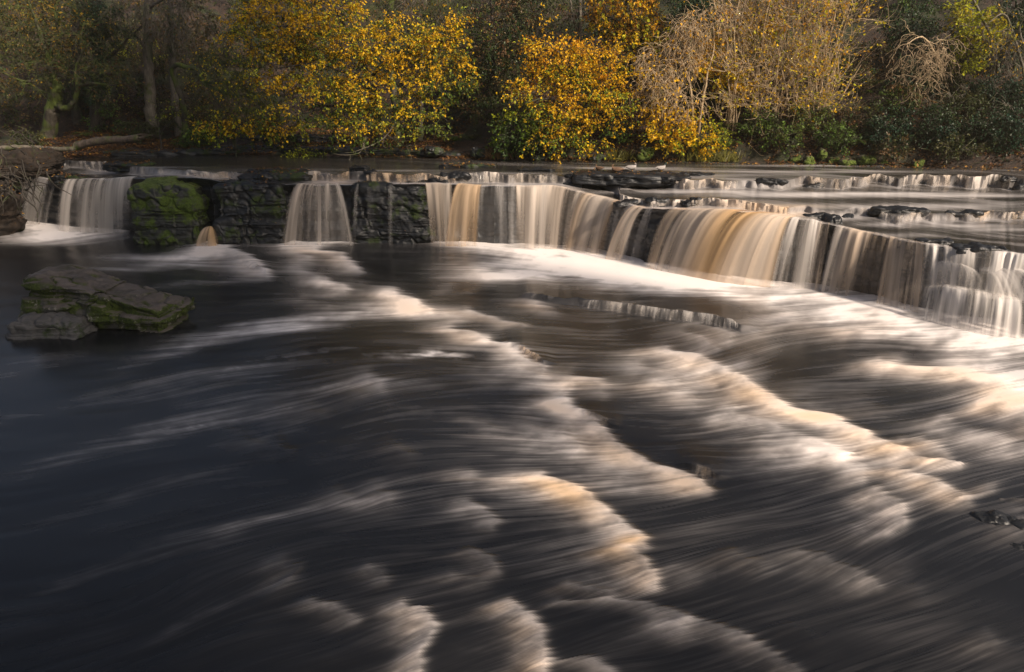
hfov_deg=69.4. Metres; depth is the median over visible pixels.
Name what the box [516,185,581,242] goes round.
waterfall
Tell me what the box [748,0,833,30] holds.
shrub
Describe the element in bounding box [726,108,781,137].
shrub
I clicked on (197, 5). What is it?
shrub
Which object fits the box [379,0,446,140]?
thin grey tree
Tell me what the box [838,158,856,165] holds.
shore boulder
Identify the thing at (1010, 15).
ivy
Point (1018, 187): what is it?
wet stone
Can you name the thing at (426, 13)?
mossy limbed tree
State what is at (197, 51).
shrub
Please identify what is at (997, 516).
wet stone
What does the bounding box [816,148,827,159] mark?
shore boulder
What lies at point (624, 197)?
cascade
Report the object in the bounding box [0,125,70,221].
root tangle
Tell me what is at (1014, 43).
bare curly tree
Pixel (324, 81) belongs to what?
shrub
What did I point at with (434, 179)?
wet stone
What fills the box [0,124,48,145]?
shrub
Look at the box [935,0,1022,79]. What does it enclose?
golden maple
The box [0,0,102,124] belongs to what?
grey trunk tree
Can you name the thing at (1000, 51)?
shrub
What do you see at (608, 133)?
shrub
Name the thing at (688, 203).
wet stone
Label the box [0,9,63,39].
shrub
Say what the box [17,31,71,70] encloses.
shrub
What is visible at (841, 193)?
river water
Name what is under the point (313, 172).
cascade
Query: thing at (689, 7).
ivy clad tree
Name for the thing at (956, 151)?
shrub
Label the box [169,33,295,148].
crooked mossy tree
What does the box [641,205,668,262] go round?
rock outcrop
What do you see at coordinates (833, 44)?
shrub
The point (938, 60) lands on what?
bare curly tree
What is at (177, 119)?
grey trunk tree
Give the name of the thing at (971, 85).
ivy
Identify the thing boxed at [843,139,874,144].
fern
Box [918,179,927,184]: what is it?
wet stone
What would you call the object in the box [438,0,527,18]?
shrub
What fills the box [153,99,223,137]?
shrub
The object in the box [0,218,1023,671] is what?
river water
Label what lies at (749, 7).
bare thicket tree
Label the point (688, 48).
pale double tree
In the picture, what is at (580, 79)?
orange beech
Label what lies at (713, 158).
grass tuft
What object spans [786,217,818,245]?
waterfall
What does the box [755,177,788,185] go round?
wet stone
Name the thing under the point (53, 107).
forked mossy tree
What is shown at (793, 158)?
shore boulder
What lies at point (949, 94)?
shrub
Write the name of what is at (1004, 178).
wet stone
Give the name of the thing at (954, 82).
shrub
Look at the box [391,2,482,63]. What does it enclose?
shrub
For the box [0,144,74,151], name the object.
fallen log
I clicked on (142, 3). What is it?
shrub
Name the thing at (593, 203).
waterfall
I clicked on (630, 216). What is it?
waterfall
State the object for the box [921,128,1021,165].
driftwood
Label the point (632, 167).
duck
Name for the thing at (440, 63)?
shrub
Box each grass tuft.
[481,149,518,159]
[605,147,637,161]
[676,149,711,161]
[693,149,738,162]
[708,149,750,161]
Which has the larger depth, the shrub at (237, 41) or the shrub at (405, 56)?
the shrub at (237, 41)
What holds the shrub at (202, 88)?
on the hillside
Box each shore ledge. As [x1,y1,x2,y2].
[98,147,276,156]
[190,144,349,152]
[215,134,343,142]
[280,146,463,157]
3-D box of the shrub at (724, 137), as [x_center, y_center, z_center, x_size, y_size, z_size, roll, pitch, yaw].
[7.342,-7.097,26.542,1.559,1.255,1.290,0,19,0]
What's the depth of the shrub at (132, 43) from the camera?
34.54 m
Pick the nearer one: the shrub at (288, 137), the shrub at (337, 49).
the shrub at (288, 137)
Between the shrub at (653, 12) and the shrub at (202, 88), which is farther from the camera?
the shrub at (202, 88)
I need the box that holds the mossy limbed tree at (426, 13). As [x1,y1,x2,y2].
[354,0,475,139]
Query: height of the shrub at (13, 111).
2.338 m
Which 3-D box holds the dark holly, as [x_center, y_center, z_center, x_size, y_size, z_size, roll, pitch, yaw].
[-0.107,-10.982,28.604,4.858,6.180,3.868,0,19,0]
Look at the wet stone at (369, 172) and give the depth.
23.61 m
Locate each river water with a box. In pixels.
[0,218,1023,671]
[38,154,1023,255]
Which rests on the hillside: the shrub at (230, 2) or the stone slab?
the shrub at (230, 2)
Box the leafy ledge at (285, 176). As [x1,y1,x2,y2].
[237,168,313,185]
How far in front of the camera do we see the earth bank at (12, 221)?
24.29 m
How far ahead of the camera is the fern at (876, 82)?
27.30 m
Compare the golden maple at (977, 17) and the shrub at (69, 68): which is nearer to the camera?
the golden maple at (977, 17)
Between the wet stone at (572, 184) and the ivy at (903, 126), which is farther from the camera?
the ivy at (903, 126)
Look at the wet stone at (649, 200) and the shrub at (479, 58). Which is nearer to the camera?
the wet stone at (649, 200)
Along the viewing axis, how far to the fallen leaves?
28.34 m
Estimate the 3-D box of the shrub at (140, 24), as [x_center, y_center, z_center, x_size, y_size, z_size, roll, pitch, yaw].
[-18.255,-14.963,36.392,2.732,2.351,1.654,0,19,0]
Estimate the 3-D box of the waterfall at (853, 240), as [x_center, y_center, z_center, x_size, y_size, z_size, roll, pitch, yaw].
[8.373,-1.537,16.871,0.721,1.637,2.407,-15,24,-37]
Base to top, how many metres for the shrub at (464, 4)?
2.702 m
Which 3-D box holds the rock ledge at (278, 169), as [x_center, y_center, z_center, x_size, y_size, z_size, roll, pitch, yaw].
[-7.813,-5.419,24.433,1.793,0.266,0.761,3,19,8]
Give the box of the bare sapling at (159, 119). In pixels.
[144,92,194,148]
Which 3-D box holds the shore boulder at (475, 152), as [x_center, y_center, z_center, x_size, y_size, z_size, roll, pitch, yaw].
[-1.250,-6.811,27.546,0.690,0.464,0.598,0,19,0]
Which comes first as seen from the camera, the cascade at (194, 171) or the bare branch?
the cascade at (194, 171)
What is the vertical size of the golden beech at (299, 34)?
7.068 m
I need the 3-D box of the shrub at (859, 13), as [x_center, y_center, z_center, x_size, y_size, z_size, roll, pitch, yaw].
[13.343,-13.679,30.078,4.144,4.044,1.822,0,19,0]
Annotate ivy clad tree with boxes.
[64,0,141,131]
[641,0,727,118]
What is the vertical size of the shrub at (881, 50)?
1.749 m
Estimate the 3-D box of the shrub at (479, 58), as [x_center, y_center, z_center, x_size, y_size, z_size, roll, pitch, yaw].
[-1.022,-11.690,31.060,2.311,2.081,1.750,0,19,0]
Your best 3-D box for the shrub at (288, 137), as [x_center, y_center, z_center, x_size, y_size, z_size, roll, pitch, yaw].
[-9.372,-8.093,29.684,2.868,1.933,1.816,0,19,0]
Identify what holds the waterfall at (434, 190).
on the river water at (350, 456)
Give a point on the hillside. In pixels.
(464, 145)
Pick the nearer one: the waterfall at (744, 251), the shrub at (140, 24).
the waterfall at (744, 251)
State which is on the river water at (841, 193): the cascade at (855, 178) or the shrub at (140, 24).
the cascade at (855, 178)
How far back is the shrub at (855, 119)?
25.93 m
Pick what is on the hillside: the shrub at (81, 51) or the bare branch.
the shrub at (81, 51)
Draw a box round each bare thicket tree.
[662,0,795,130]
[714,0,814,155]
[737,0,845,128]
[761,0,865,119]
[769,0,901,128]
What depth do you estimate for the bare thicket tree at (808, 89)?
25.83 m
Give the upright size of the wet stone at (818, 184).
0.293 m
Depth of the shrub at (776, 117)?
26.52 m
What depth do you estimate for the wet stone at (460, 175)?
23.08 m
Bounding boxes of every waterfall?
[37,178,47,195]
[61,176,133,231]
[197,226,214,245]
[289,183,341,217]
[426,183,449,215]
[451,183,480,245]
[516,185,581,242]
[573,193,618,252]
[606,206,648,258]
[628,204,635,225]
[659,208,793,286]
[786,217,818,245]
[825,226,917,305]
[928,243,1023,302]
[936,285,1020,337]
[984,268,1023,287]
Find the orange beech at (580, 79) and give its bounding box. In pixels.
[492,2,661,163]
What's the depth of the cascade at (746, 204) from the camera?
18.94 m
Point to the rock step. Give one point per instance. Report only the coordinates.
(224, 233)
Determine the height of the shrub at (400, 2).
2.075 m
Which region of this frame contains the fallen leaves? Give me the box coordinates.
[0,0,1023,239]
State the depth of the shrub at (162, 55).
34.79 m
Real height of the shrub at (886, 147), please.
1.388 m
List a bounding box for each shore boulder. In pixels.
[423,145,444,156]
[469,147,486,157]
[500,153,516,160]
[529,153,545,160]
[552,153,565,159]
[587,154,605,160]
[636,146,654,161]
[789,154,800,161]
[803,156,815,164]
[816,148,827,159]
[827,157,839,163]
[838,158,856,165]
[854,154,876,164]
[878,159,887,163]
[910,159,924,166]
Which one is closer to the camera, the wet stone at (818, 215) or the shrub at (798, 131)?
the wet stone at (818, 215)
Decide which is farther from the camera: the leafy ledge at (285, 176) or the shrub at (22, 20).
the shrub at (22, 20)
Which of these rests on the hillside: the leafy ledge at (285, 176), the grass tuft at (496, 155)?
the grass tuft at (496, 155)
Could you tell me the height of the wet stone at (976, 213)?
0.194 m
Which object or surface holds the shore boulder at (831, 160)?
on the hillside
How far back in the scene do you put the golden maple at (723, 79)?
26.56 m
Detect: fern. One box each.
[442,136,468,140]
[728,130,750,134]
[728,140,742,144]
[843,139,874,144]
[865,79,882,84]
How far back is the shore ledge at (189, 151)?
29.15 m
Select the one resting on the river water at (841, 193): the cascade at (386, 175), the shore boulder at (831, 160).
the cascade at (386, 175)
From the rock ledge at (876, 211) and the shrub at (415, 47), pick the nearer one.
the rock ledge at (876, 211)
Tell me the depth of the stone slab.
14.52 m
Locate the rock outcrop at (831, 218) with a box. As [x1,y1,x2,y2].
[819,213,842,281]
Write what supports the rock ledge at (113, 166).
in the river water at (841, 193)
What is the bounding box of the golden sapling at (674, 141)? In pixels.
[637,93,736,159]
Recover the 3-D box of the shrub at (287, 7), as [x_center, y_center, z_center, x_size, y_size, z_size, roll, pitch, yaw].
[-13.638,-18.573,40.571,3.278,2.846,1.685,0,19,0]
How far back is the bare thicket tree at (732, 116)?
25.98 m
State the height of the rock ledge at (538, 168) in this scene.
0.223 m
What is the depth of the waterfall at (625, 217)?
20.51 m
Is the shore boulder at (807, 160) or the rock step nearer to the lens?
the rock step
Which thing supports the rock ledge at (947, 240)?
in the river water at (841, 193)
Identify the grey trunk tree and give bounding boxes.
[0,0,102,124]
[94,0,229,136]
[136,0,224,136]
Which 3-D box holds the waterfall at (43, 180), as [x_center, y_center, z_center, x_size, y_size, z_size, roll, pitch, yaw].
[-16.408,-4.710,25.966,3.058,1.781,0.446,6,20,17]
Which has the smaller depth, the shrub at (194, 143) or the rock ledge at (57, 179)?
the rock ledge at (57, 179)
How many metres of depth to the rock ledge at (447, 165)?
25.26 m
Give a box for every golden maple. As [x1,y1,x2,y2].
[679,4,788,109]
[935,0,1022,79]
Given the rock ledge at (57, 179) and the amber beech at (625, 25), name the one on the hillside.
the amber beech at (625, 25)
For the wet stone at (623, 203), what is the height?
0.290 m
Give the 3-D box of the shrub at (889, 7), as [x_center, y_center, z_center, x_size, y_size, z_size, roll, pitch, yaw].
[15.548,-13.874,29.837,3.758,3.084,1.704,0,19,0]
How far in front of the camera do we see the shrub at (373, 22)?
37.29 m
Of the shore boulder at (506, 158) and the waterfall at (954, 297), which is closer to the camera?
the waterfall at (954, 297)
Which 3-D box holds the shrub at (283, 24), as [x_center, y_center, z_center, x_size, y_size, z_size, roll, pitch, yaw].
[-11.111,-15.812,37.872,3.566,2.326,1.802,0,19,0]
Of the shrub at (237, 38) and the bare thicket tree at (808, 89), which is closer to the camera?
the bare thicket tree at (808, 89)
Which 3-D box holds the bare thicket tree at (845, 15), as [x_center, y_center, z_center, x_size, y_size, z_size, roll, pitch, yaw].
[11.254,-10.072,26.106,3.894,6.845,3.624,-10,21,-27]
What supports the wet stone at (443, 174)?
in the river water at (841, 193)
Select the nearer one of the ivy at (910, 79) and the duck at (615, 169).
the duck at (615, 169)
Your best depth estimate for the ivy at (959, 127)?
25.04 m
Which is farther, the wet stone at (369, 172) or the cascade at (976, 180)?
the wet stone at (369, 172)
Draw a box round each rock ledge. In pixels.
[48,173,96,185]
[101,161,156,171]
[247,167,296,172]
[349,164,369,171]
[439,163,496,167]
[518,166,554,171]
[571,169,678,187]
[668,171,714,175]
[867,205,930,216]
[911,237,953,251]
[949,242,1009,260]
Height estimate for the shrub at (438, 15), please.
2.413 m
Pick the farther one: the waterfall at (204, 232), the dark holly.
the dark holly
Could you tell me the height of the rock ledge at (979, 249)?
0.371 m
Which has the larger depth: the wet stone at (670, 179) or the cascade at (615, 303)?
the wet stone at (670, 179)
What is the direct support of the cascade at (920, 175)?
on the river water at (841, 193)
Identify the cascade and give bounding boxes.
[187,170,236,173]
[309,171,348,180]
[366,172,452,182]
[486,171,546,177]
[614,302,735,323]
[621,194,661,203]
[674,197,788,212]
[683,178,727,185]
[819,174,885,180]
[904,174,950,184]
[958,174,996,187]
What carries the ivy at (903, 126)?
on the hillside
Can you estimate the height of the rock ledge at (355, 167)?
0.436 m
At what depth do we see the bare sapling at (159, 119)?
28.92 m
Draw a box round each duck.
[595,164,603,170]
[612,164,623,171]
[625,163,635,170]
[656,162,666,171]
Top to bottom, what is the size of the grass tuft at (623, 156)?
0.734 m
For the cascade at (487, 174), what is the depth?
23.37 m
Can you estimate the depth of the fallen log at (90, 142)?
27.29 m
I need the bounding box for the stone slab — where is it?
[5,311,97,339]
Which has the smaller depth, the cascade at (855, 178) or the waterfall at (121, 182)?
the cascade at (855, 178)
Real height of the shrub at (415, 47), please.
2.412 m
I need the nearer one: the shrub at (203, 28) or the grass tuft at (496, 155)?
the grass tuft at (496, 155)
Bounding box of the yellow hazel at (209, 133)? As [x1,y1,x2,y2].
[183,106,311,155]
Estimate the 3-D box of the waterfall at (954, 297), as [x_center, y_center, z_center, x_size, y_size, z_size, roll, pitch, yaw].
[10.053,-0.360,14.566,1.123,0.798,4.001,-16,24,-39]
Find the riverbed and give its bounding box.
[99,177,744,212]
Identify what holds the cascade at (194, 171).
on the river water at (841, 193)
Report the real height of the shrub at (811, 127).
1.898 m
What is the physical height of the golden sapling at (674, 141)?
2.382 m
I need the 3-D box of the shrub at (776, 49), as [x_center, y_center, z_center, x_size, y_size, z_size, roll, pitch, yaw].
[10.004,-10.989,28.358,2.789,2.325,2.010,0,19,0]
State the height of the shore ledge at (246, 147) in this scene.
0.485 m
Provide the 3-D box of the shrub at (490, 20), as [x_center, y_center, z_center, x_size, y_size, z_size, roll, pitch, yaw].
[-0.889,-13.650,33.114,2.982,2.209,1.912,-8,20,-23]
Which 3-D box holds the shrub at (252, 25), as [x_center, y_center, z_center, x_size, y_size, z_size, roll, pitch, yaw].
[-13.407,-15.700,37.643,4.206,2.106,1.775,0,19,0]
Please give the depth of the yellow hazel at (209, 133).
27.77 m
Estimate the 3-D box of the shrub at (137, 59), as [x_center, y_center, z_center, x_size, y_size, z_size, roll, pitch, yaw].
[-16.823,-12.461,33.577,4.118,2.957,1.847,0,19,0]
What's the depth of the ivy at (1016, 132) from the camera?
24.59 m
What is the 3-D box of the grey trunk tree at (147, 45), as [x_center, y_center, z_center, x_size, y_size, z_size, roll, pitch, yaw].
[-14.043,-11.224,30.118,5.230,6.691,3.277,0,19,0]
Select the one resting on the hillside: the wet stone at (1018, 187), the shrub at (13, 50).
the shrub at (13, 50)
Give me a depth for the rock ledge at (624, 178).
22.54 m
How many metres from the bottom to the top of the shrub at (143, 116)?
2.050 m
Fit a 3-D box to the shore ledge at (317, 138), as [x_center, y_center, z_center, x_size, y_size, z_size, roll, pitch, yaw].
[-10.116,-8.419,31.674,5.921,0.470,1.258,1,19,3]
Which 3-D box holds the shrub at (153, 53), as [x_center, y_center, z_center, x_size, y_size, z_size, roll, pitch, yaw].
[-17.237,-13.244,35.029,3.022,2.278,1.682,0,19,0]
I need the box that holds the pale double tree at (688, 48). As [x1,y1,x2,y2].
[626,0,745,137]
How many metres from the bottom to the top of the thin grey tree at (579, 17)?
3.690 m
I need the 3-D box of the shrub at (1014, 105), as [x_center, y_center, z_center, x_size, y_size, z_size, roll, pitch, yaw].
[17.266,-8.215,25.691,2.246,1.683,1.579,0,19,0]
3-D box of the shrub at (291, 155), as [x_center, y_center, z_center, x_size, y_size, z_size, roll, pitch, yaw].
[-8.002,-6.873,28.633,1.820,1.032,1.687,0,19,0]
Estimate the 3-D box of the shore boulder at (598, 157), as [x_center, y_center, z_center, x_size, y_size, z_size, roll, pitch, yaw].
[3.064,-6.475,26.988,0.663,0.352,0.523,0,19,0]
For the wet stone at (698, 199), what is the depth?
19.62 m
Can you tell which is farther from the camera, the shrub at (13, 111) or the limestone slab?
the shrub at (13, 111)
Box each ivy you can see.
[858,104,898,152]
[874,0,941,63]
[880,38,950,99]
[888,101,918,150]
[915,119,981,160]
[941,71,1023,115]
[977,0,1023,71]
[981,105,1023,160]
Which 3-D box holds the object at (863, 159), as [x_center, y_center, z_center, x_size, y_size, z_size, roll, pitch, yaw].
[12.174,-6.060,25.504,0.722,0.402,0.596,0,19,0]
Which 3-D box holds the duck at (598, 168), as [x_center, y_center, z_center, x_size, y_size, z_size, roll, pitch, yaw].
[2.762,-5.275,23.221,0.305,0.210,0.164,11,22,29]
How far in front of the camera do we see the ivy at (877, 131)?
25.41 m
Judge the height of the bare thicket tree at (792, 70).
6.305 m
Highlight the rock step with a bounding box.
[212,216,241,243]
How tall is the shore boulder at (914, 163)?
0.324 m
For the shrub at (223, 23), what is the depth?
37.54 m
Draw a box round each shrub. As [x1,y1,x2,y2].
[0,0,70,55]
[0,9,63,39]
[0,30,92,82]
[0,33,24,69]
[0,78,44,129]
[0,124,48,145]
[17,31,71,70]
[22,69,89,115]
[57,1,153,62]
[63,36,115,65]
[104,29,186,90]
[111,10,166,44]
[113,0,163,8]
[114,38,176,68]
[132,91,218,129]
[135,14,235,81]
[152,0,216,16]
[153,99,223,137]
[156,7,210,43]
[161,77,250,123]
[163,37,228,65]
[170,125,217,147]
[191,53,281,108]
[195,4,254,39]
[197,0,244,14]
[199,3,274,75]
[213,7,288,38]
[213,36,269,67]
[238,1,291,9]
[239,39,292,70]
[244,113,301,152]
[261,6,324,40]
[272,55,380,108]
[280,145,326,157]
[292,42,335,62]
[309,6,361,43]
[319,30,366,73]
[351,6,406,39]
[360,19,448,93]
[377,0,431,9]
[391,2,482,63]
[392,33,439,60]
[393,10,429,39]
[415,1,466,34]
[424,34,472,73]
[433,42,479,104]
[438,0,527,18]
[456,0,483,15]
[460,7,510,44]
[460,31,502,73]
[498,0,584,41]
[545,0,620,40]
[599,118,635,144]
[620,0,675,41]
[696,120,740,152]
[698,0,787,38]
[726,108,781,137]
[738,22,809,73]
[740,100,785,145]
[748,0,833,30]
[759,120,805,159]
[784,94,843,135]
[790,36,853,85]
[797,0,888,25]
[812,118,862,155]
[825,62,881,96]
[829,33,899,75]
[830,94,885,133]
[858,0,937,22]
[867,130,914,162]
[871,82,923,118]
[893,8,969,60]
[907,102,962,139]
[916,56,974,100]
[921,0,997,12]
[929,131,996,164]
[934,85,991,129]
[962,105,1022,151]
[969,23,1023,70]
[973,75,1023,120]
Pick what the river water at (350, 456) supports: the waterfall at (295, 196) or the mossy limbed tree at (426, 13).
the waterfall at (295, 196)
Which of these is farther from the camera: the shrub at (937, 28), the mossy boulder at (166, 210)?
the shrub at (937, 28)
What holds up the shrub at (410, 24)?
on the hillside
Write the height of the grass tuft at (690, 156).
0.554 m
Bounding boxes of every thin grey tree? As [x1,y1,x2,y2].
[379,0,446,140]
[525,0,611,70]
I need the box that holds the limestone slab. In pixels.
[18,264,194,332]
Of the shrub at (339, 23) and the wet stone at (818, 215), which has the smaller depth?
the wet stone at (818, 215)
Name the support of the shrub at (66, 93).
on the hillside
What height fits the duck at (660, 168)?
0.284 m
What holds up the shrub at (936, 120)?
on the hillside
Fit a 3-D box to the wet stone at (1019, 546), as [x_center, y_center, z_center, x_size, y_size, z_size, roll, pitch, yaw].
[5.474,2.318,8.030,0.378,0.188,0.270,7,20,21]
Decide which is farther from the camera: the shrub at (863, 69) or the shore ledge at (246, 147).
the shore ledge at (246, 147)
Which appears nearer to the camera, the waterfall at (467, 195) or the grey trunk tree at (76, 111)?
the waterfall at (467, 195)
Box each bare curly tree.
[869,18,972,104]
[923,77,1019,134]
[957,0,1023,95]
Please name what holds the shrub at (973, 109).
on the hillside
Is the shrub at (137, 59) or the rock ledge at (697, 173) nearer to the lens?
the rock ledge at (697, 173)
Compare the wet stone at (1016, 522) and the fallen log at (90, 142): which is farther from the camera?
the fallen log at (90, 142)
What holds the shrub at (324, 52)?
on the hillside
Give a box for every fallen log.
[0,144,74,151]
[73,134,150,149]
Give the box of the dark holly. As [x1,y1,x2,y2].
[448,0,574,130]
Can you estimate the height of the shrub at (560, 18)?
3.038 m
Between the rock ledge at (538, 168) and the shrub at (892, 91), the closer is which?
the rock ledge at (538, 168)
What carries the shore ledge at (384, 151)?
on the hillside
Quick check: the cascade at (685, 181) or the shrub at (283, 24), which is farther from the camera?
the shrub at (283, 24)
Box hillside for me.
[0,0,1023,168]
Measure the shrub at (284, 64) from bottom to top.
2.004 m
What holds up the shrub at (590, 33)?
on the hillside
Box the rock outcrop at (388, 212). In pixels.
[349,180,435,243]
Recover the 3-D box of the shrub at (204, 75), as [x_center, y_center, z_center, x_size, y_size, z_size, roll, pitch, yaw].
[-12.721,-11.535,33.865,4.403,3.010,2.104,3,19,7]
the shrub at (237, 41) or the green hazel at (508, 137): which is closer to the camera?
the green hazel at (508, 137)
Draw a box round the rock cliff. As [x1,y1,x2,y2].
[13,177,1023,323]
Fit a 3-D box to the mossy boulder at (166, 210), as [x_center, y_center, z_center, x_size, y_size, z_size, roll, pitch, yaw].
[-10.736,-3.885,23.567,2.386,2.279,1.688,0,19,0]
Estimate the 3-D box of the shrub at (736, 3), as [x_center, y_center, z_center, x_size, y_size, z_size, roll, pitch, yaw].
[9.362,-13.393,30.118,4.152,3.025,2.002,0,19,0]
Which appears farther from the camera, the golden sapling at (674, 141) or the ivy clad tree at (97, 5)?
the ivy clad tree at (97, 5)
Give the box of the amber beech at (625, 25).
[581,0,678,88]
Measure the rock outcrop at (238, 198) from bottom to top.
2.260 m
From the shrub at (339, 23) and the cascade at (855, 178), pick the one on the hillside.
the shrub at (339, 23)
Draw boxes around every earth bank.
[0,147,65,188]
[0,181,26,235]
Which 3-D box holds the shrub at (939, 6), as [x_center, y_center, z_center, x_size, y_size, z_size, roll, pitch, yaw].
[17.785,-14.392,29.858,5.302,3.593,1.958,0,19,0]
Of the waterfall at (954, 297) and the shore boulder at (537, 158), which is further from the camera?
the shore boulder at (537, 158)
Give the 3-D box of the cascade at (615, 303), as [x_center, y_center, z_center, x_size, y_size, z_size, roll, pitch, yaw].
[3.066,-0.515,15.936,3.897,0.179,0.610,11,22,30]
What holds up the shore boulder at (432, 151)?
on the hillside
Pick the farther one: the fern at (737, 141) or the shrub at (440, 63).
the shrub at (440, 63)
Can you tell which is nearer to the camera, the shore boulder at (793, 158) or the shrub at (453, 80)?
the shore boulder at (793, 158)
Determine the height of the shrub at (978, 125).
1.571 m
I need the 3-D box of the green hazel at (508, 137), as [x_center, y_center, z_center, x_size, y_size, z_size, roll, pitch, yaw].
[0.301,-7.324,26.628,2.610,2.425,2.058,0,19,0]
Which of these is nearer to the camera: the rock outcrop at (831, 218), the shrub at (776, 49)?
the rock outcrop at (831, 218)
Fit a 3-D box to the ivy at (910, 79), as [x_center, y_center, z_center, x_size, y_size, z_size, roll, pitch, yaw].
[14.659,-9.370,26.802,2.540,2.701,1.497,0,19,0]
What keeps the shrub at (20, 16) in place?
on the hillside
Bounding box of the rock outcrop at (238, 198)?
[212,178,292,243]
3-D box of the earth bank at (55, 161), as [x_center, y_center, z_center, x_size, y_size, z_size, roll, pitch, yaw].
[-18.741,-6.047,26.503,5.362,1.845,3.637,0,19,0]
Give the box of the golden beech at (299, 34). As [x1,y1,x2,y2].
[205,0,498,155]
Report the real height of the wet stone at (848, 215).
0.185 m
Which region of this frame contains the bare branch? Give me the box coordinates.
[334,116,412,159]
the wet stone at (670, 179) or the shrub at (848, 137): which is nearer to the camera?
the wet stone at (670, 179)
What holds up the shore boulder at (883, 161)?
on the hillside
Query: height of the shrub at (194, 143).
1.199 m
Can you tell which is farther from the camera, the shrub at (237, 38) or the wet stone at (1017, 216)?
the shrub at (237, 38)
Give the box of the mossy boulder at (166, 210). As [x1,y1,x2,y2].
[127,176,210,244]
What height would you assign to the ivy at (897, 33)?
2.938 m
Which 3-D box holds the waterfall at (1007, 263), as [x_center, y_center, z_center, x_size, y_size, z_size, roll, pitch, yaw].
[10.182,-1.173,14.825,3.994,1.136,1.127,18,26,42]
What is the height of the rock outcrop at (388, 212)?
2.261 m
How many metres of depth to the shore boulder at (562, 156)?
27.13 m
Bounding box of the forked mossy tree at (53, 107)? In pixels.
[0,0,147,138]
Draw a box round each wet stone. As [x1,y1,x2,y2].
[363,169,376,174]
[426,177,450,182]
[439,171,463,178]
[449,171,471,179]
[563,182,583,187]
[613,199,639,207]
[644,196,668,204]
[661,174,691,183]
[680,199,698,206]
[689,197,701,201]
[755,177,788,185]
[802,181,824,187]
[803,212,825,220]
[841,213,853,217]
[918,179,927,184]
[945,209,983,216]
[970,510,1009,524]
[971,510,1023,529]
[998,175,1016,182]
[1009,211,1022,218]
[1010,542,1023,549]
[1011,183,1023,189]
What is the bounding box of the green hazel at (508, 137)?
[485,102,555,160]

